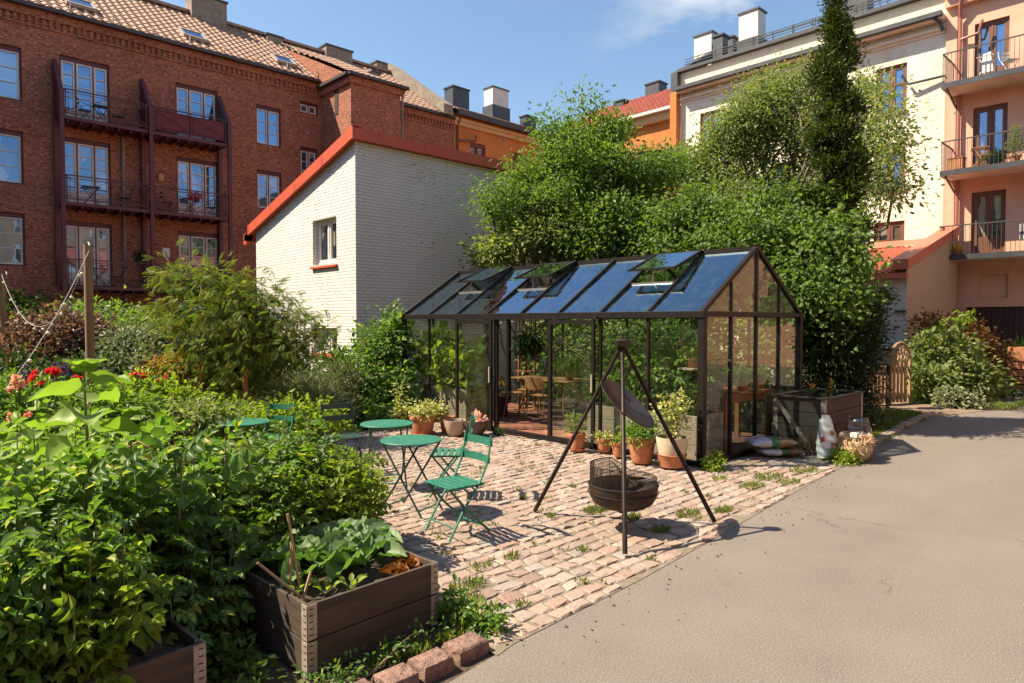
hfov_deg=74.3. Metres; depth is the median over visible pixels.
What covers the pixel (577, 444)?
potted plant
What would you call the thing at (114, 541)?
potato plant
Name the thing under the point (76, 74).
balcony door
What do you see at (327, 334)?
window
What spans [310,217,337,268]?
window
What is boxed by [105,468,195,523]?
potato plant
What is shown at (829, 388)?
yellow spike flower
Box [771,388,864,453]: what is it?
compost bin
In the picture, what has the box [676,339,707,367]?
potted plant
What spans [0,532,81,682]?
potato plant
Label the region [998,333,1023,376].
shrub
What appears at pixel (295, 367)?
shrub
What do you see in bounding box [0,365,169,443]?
perennial plant
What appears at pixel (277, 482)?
bean plant
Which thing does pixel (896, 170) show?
window
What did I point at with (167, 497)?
potato plant
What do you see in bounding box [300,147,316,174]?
window
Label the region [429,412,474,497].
folding chair
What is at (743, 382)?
potted plant
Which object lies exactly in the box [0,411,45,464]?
artichoke plant
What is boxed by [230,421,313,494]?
bean plant
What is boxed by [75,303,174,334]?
shrub
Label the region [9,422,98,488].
artichoke plant
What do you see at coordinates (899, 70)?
window
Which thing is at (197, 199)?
potted plant
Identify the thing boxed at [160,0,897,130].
sky
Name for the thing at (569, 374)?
potted plant
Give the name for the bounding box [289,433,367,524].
bean plant
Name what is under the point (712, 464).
shrub
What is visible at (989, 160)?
potted plant
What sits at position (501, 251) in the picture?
shrub
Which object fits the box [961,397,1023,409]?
grass
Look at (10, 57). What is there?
window
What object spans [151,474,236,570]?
potato plant
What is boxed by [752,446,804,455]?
compost sack
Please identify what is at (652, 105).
orange house
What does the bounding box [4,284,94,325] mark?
shrub
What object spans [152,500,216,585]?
potato plant
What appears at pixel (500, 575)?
cobblestone paving
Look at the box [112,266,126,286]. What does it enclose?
folding chair
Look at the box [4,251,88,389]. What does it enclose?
festoon wire
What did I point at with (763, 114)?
pear tree
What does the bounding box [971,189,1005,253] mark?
balcony door
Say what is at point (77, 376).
peony
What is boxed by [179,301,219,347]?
balcony door
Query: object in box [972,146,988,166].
balcony table
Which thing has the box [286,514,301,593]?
bamboo cane
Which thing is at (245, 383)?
timber stake
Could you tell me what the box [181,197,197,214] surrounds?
balcony table
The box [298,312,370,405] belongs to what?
rose bush
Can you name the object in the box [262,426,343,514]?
bean plant
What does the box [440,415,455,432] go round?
potted plant
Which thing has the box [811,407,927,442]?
grass
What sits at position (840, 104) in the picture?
conifer
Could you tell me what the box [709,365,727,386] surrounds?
potted plant
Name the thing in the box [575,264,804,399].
shrub
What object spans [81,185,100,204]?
balcony table
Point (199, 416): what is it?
perennial plant
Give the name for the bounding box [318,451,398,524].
bean plant
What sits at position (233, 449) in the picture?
bean plant
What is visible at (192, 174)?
balcony door
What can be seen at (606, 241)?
shrub
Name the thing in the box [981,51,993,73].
draped cloth
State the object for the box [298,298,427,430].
shrub
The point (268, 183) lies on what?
window
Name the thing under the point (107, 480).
potato plant
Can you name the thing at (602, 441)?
potted plant
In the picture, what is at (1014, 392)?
shrub
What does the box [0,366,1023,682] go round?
ground
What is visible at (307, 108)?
window
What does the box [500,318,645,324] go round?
string lights
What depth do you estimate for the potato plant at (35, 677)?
2.76 m
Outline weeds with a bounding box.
[360,441,817,669]
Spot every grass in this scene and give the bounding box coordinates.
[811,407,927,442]
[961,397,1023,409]
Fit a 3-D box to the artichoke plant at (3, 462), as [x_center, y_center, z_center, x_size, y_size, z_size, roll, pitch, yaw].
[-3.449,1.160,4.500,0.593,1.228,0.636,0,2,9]
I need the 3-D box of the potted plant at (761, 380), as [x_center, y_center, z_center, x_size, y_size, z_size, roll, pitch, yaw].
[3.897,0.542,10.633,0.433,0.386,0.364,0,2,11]
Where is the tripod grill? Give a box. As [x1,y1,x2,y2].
[533,326,715,553]
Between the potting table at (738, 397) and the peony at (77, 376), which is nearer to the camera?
the peony at (77, 376)
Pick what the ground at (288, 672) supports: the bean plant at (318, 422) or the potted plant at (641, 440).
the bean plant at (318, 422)
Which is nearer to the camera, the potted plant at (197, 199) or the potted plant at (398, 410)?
the potted plant at (398, 410)
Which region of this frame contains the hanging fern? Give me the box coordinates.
[510,324,546,360]
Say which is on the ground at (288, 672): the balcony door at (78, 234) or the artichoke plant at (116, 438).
the artichoke plant at (116, 438)
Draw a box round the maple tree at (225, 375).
[132,238,341,438]
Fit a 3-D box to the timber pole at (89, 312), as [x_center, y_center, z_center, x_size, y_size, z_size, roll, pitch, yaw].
[-5.622,0.206,9.014,0.106,3.066,0.168,-2,2,-44]
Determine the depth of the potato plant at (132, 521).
3.52 m
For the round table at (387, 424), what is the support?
on the cobblestone paving
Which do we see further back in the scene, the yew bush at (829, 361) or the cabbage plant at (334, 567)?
the yew bush at (829, 361)
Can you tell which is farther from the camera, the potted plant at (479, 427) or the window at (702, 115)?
the window at (702, 115)
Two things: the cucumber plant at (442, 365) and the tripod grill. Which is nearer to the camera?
the tripod grill
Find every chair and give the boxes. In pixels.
[75,98,90,118]
[112,106,126,123]
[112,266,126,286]
[119,187,133,207]
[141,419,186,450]
[159,191,173,211]
[205,199,218,216]
[247,401,295,444]
[321,400,364,464]
[424,430,492,542]
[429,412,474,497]
[499,375,524,416]
[525,377,556,421]
[978,54,996,74]
[997,51,1018,69]
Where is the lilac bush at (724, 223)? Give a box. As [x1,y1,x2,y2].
[613,164,900,418]
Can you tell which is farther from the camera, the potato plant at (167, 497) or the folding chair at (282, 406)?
the folding chair at (282, 406)
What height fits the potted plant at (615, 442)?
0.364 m
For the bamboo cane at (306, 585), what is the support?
on the raised bed at (372, 610)
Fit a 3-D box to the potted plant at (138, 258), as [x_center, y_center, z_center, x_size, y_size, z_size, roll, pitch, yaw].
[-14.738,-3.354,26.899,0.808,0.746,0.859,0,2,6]
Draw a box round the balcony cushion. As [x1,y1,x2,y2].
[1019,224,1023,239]
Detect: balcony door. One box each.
[59,55,108,122]
[65,137,110,205]
[66,221,111,286]
[68,297,112,316]
[175,83,216,141]
[176,157,217,216]
[178,231,218,288]
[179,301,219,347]
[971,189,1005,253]
[973,103,1007,165]
[975,16,1009,75]
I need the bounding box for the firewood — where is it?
[838,431,874,451]
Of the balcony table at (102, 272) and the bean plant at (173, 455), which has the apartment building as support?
the balcony table at (102, 272)
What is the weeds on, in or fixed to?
on the ground at (288, 672)
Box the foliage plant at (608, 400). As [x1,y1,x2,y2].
[582,322,715,410]
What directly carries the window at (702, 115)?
in the cream house at (910, 35)
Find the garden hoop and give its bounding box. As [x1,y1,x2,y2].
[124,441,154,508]
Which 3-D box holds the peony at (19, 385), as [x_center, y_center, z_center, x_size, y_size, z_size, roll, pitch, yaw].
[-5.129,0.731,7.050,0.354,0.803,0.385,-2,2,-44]
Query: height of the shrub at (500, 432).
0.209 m
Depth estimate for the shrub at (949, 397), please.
14.85 m
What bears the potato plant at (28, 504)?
on the raised bed at (182, 659)
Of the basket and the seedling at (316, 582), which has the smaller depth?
the seedling at (316, 582)
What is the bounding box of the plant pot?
[444,418,465,435]
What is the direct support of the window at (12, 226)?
in the apartment building
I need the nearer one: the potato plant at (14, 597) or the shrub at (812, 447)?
the potato plant at (14, 597)
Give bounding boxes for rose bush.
[121,366,167,394]
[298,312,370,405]
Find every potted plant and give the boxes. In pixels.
[131,248,149,266]
[186,191,205,202]
[384,381,414,426]
[403,397,449,434]
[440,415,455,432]
[461,408,488,435]
[553,349,586,379]
[559,409,590,451]
[589,428,613,452]
[606,431,627,456]
[611,412,666,463]
[648,386,696,468]
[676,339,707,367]
[696,344,718,366]
[708,368,738,393]
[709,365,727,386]
[733,363,752,379]
[733,363,752,390]
[747,364,775,388]
[951,242,966,254]
[979,147,1009,163]
[1003,121,1023,160]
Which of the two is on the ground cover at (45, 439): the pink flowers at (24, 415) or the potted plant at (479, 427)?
the pink flowers at (24, 415)
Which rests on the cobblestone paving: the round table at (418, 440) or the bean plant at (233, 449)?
the round table at (418, 440)
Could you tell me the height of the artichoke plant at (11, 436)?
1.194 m
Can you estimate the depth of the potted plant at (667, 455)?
8.62 m
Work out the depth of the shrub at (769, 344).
13.37 m
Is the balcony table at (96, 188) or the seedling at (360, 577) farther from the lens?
the balcony table at (96, 188)
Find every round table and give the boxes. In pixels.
[217,418,270,443]
[360,419,413,487]
[380,434,442,518]
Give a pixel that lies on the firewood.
(843, 433)
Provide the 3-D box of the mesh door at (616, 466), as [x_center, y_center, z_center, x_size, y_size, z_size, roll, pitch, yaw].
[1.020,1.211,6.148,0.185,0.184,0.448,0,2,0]
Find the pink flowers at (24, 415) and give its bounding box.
[0,410,42,450]
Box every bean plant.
[132,442,177,495]
[145,419,239,494]
[155,419,283,525]
[176,439,241,472]
[184,437,279,505]
[214,452,292,505]
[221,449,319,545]
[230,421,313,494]
[232,434,276,453]
[258,470,340,527]
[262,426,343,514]
[269,405,358,492]
[269,431,311,456]
[282,444,387,531]
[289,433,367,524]
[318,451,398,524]
[329,446,392,515]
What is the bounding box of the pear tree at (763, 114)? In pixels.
[662,43,956,388]
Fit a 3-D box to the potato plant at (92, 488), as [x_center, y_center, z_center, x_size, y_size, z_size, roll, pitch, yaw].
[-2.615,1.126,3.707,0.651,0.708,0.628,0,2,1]
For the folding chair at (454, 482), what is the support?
on the cobblestone paving
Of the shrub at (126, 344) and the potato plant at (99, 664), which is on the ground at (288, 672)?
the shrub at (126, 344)
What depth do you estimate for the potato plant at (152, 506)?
4.20 m
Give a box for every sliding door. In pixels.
[455,320,492,429]
[548,320,595,447]
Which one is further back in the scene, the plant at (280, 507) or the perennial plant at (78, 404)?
the perennial plant at (78, 404)
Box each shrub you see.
[0,300,133,373]
[0,340,134,431]
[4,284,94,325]
[6,285,149,330]
[66,313,207,385]
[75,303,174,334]
[119,298,224,356]
[135,349,211,392]
[185,600,300,682]
[237,316,325,399]
[257,345,374,417]
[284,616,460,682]
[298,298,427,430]
[434,573,516,639]
[454,200,591,400]
[490,426,504,435]
[513,260,838,427]
[544,178,687,345]
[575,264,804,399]
[698,449,729,472]
[793,428,816,455]
[824,445,863,465]
[884,319,1019,404]
[897,307,1019,391]
[930,382,992,409]
[989,371,1023,398]
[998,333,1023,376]
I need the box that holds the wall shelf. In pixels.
[677,318,724,369]
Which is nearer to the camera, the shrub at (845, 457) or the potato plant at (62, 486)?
the potato plant at (62, 486)
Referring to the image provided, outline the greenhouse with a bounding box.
[401,246,803,467]
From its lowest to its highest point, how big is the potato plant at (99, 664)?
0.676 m
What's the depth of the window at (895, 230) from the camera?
25.55 m
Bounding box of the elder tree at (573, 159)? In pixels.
[459,74,709,398]
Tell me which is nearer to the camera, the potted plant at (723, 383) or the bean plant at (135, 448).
the bean plant at (135, 448)
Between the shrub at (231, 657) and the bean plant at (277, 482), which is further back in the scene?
the bean plant at (277, 482)
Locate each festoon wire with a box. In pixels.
[1,265,83,330]
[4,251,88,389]
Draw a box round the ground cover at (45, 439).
[0,391,276,459]
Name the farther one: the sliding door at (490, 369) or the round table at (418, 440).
the sliding door at (490, 369)
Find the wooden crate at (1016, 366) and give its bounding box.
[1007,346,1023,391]
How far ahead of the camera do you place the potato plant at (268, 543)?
4.35 m
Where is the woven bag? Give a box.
[816,415,837,458]
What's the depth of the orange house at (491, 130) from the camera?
41.58 m
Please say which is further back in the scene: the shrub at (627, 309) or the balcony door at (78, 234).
the balcony door at (78, 234)
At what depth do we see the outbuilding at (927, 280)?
21.18 m
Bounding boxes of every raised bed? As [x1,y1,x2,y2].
[41,600,205,682]
[217,547,437,677]
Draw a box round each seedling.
[286,577,316,593]
[311,577,341,595]
[338,573,367,589]
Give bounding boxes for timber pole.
[0,271,8,348]
[83,242,94,383]
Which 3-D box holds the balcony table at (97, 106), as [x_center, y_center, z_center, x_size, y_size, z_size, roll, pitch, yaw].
[-15.842,-8.701,26.101,0.620,0.728,0.450,-2,2,-44]
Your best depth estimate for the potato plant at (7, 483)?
3.39 m
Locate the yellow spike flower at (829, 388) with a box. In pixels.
[819,378,837,397]
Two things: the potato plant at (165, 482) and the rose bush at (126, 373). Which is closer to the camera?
the potato plant at (165, 482)
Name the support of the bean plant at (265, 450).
on the ground at (288, 672)
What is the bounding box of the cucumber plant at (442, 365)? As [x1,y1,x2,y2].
[408,319,485,396]
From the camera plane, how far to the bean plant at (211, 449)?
4.68 m
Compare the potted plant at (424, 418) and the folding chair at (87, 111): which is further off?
the folding chair at (87, 111)
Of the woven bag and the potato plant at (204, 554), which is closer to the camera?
the potato plant at (204, 554)
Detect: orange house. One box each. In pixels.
[443,84,552,167]
[561,80,680,337]
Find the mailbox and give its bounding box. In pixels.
[880,347,898,408]
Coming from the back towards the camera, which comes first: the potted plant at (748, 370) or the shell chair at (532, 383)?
the shell chair at (532, 383)
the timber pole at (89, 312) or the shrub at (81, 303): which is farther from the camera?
the shrub at (81, 303)
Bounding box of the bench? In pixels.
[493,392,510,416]
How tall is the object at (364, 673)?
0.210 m
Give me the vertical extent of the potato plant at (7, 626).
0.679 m
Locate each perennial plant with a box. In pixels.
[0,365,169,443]
[86,364,245,407]
[106,391,263,450]
[196,388,367,447]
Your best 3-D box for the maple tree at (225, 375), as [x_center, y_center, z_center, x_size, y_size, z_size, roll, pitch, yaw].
[-4.266,0.031,10.500,3.109,3.277,2.503,-1,2,-18]
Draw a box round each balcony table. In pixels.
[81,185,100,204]
[91,104,110,122]
[93,268,108,286]
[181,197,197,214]
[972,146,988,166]
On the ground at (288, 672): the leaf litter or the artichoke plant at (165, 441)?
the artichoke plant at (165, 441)
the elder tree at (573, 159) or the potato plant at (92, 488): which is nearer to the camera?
the potato plant at (92, 488)
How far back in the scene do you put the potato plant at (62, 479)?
4.59 m
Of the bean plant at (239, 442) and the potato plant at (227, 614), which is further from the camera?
the bean plant at (239, 442)
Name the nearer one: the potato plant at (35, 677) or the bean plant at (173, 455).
the potato plant at (35, 677)
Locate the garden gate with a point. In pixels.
(901, 393)
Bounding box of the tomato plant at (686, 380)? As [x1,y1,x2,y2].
[578,318,735,415]
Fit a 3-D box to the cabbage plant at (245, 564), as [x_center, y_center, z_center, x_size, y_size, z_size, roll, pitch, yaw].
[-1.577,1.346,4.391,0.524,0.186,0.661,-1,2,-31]
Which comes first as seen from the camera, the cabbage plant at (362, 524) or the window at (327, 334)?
the cabbage plant at (362, 524)
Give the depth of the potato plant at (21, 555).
3.00 m
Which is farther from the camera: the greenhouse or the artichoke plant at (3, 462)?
the greenhouse
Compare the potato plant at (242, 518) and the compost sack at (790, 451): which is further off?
the compost sack at (790, 451)
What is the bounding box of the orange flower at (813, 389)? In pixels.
[805,382,821,396]
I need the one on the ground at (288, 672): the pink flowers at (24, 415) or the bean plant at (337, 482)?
the bean plant at (337, 482)
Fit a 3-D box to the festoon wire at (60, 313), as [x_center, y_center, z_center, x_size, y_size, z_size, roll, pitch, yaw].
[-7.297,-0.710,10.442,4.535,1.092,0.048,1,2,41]
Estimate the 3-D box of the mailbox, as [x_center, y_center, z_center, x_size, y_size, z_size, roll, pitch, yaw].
[8.208,0.800,14.755,0.420,1.345,0.300,-2,2,-44]
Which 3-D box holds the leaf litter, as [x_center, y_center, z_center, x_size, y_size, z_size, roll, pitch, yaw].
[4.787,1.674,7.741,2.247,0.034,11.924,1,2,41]
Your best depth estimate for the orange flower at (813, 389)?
10.32 m
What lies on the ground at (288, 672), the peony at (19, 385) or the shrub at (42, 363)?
the shrub at (42, 363)
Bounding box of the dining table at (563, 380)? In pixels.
[511,375,589,419]
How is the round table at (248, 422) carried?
on the cobblestone paving
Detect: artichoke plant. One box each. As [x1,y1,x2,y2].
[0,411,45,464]
[0,422,25,467]
[0,426,26,456]
[0,467,21,505]
[2,417,42,490]
[8,390,60,462]
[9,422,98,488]
[36,426,103,472]
[57,400,112,444]
[59,407,120,443]
[104,426,163,470]
[111,406,193,485]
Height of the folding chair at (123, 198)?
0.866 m
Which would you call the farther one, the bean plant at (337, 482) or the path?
the path
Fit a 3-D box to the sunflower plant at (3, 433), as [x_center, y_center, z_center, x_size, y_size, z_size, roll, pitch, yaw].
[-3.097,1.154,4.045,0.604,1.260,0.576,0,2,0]
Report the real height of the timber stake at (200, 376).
1.350 m
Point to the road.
(882, 567)
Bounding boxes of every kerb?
[354,631,488,682]
[874,412,934,444]
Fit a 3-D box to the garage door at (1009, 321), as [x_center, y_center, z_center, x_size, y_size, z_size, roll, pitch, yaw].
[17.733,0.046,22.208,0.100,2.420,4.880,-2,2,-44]
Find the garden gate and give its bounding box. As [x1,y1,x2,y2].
[865,341,911,403]
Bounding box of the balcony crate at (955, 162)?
[947,156,966,169]
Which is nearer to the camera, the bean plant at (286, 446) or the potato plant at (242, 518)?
the potato plant at (242, 518)
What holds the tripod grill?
on the cobblestone paving
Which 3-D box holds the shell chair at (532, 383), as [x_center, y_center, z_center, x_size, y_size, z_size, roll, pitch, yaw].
[0.536,1.082,12.940,0.441,0.822,0.506,1,2,36]
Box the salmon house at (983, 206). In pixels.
[939,0,1023,366]
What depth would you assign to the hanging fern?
13.92 m
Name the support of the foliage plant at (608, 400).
on the ground at (288, 672)
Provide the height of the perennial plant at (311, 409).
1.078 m
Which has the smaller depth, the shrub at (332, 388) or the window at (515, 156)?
the shrub at (332, 388)
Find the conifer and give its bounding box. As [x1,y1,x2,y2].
[784,0,906,362]
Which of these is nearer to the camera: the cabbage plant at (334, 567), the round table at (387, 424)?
the cabbage plant at (334, 567)
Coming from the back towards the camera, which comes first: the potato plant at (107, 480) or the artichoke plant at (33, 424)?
the artichoke plant at (33, 424)
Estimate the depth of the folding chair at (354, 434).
8.53 m
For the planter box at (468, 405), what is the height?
0.592 m
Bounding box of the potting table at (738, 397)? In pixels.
[694,386,773,451]
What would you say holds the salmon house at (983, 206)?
on the ground at (288, 672)
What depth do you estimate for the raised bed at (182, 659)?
3.13 m
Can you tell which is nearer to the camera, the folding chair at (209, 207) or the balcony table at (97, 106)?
the balcony table at (97, 106)
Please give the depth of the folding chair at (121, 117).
26.51 m
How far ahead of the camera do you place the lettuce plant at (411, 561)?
4.24 m
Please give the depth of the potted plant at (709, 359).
9.46 m
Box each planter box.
[420,383,493,418]
[587,402,722,459]
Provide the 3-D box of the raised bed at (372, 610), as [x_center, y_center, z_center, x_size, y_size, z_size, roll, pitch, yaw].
[-1.212,1.575,4.325,1.211,0.392,0.911,2,2,43]
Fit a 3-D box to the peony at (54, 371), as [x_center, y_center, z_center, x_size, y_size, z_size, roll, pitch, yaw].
[-5.185,0.622,7.618,0.348,0.696,0.368,-2,2,-44]
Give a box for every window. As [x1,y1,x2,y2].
[0,44,21,100]
[0,129,23,184]
[0,212,24,265]
[256,104,279,147]
[257,170,280,208]
[300,101,316,115]
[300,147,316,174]
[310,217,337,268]
[315,328,336,356]
[470,142,483,155]
[513,153,524,163]
[701,110,719,140]
[874,220,904,248]
[875,142,905,191]
[876,63,906,114]
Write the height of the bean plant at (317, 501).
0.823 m
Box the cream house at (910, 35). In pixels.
[670,0,945,358]
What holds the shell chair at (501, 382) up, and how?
on the greenhouse
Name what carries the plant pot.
on the cobblestone paving
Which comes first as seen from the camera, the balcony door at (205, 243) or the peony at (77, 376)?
the peony at (77, 376)
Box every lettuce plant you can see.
[379,562,408,575]
[388,554,419,566]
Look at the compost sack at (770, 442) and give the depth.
9.30 m
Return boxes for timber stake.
[198,366,203,408]
[242,367,248,446]
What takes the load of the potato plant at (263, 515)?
on the ground at (288, 672)
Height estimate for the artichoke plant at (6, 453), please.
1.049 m
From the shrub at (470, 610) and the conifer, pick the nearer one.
the shrub at (470, 610)
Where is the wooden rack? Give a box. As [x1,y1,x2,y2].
[516,319,537,408]
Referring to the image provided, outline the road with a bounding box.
[449,409,1023,682]
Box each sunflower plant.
[0,428,31,505]
[26,358,147,496]
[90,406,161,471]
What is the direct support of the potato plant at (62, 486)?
on the raised bed at (182, 659)
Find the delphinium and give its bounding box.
[6,356,73,399]
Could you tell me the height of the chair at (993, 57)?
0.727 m
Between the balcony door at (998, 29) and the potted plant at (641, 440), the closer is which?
the potted plant at (641, 440)
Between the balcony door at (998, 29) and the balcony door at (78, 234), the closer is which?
the balcony door at (998, 29)
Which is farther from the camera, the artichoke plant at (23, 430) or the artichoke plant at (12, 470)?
the artichoke plant at (23, 430)
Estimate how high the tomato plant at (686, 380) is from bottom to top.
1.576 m
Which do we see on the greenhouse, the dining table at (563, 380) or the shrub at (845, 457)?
the dining table at (563, 380)
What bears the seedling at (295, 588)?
on the raised bed at (372, 610)
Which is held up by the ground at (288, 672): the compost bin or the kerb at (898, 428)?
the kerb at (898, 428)
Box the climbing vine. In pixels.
[904,308,976,379]
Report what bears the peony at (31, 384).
attached to the perennial plant at (78, 404)
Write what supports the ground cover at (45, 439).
on the ground at (288, 672)
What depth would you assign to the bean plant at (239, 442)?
6.08 m
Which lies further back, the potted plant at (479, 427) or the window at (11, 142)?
the window at (11, 142)
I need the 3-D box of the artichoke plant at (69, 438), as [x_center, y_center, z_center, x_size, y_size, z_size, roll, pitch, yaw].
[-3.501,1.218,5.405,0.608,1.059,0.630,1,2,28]
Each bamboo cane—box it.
[256,562,306,600]
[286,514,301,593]
[288,541,292,593]
[301,571,311,600]
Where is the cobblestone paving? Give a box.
[221,422,877,645]
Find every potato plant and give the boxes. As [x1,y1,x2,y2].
[0,443,167,552]
[0,446,157,538]
[0,449,26,490]
[0,463,55,539]
[0,476,134,611]
[0,503,126,670]
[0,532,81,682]
[0,534,110,682]
[0,573,51,682]
[1,545,167,682]
[2,482,95,516]
[2,554,33,673]
[4,494,172,662]
[40,415,268,618]
[54,497,160,592]
[61,459,91,496]
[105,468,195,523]
[116,471,209,547]
[126,504,261,655]
[130,534,255,652]
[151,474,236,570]
[151,489,254,562]
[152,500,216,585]
[198,504,276,597]
[215,474,319,566]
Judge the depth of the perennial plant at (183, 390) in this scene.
8.73 m
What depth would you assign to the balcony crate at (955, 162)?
22.91 m
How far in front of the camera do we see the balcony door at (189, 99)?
29.19 m
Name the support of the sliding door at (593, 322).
in the greenhouse
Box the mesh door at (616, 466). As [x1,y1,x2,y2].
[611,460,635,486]
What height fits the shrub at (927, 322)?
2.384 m
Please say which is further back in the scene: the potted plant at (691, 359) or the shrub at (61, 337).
the shrub at (61, 337)
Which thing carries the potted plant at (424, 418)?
on the cobblestone paving
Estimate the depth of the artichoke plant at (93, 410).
6.30 m
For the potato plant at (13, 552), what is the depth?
2.93 m
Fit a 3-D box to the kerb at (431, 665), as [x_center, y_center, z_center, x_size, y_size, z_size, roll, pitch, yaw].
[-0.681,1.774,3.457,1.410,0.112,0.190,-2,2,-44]
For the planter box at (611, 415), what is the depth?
9.52 m
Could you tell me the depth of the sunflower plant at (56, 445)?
4.09 m
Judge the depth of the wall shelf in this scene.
9.18 m
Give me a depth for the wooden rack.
14.61 m
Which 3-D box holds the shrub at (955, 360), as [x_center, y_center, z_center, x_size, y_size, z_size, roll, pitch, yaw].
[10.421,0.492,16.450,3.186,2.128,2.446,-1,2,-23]
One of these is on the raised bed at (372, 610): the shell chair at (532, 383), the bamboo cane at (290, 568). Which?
the bamboo cane at (290, 568)
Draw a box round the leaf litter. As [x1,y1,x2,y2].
[522,422,944,662]
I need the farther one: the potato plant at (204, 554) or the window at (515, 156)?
the window at (515, 156)
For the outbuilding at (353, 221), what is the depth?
17.26 m
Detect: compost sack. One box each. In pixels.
[744,436,797,448]
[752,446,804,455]
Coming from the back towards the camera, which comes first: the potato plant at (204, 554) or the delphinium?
the delphinium
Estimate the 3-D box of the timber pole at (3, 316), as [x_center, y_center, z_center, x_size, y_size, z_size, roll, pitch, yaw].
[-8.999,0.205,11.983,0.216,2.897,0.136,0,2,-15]
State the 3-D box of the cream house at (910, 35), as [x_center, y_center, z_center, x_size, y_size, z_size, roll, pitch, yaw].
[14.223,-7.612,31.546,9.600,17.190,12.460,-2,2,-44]
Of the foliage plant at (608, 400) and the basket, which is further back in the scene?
the foliage plant at (608, 400)
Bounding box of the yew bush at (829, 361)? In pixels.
[774,271,900,430]
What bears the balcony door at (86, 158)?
in the apartment building
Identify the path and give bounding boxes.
[877,401,982,417]
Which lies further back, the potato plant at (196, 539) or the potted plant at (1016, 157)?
the potted plant at (1016, 157)
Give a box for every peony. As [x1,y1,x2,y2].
[0,374,34,444]
[16,369,53,430]
[34,366,62,401]
[62,374,89,405]
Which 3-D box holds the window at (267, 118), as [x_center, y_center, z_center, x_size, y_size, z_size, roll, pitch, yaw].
[-11.352,-9.963,31.373,1.180,1.800,0.110,-2,2,-44]
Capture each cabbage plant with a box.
[226,528,320,580]
[261,530,365,587]
[273,520,358,574]
[312,529,407,582]
[315,515,402,543]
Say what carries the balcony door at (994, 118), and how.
in the salmon house at (983, 206)
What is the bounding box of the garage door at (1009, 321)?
[967,306,1023,366]
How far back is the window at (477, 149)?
40.12 m
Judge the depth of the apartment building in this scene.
27.85 m
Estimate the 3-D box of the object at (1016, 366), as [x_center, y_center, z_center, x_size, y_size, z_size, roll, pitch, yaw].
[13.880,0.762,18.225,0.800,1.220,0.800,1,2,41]
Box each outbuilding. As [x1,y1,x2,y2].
[243,125,605,396]
[745,226,960,384]
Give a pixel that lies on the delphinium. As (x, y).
(62, 374)
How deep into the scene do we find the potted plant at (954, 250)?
23.04 m
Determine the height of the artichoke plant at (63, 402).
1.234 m
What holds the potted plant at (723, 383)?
on the potting table at (738, 397)
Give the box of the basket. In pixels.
[836,432,876,461]
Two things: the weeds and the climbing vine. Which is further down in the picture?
the weeds
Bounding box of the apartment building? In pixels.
[0,0,455,348]
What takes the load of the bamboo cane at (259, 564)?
in the raised bed at (372, 610)
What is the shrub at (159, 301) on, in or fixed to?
on the ground at (288, 672)
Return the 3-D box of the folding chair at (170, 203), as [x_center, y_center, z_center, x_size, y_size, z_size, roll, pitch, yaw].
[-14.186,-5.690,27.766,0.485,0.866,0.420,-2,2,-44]
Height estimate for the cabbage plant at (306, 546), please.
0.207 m
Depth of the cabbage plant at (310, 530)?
4.53 m
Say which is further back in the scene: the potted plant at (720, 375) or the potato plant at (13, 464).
the potted plant at (720, 375)
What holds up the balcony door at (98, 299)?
in the apartment building
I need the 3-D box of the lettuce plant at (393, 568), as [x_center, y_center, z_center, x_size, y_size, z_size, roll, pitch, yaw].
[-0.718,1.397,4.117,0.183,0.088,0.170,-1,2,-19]

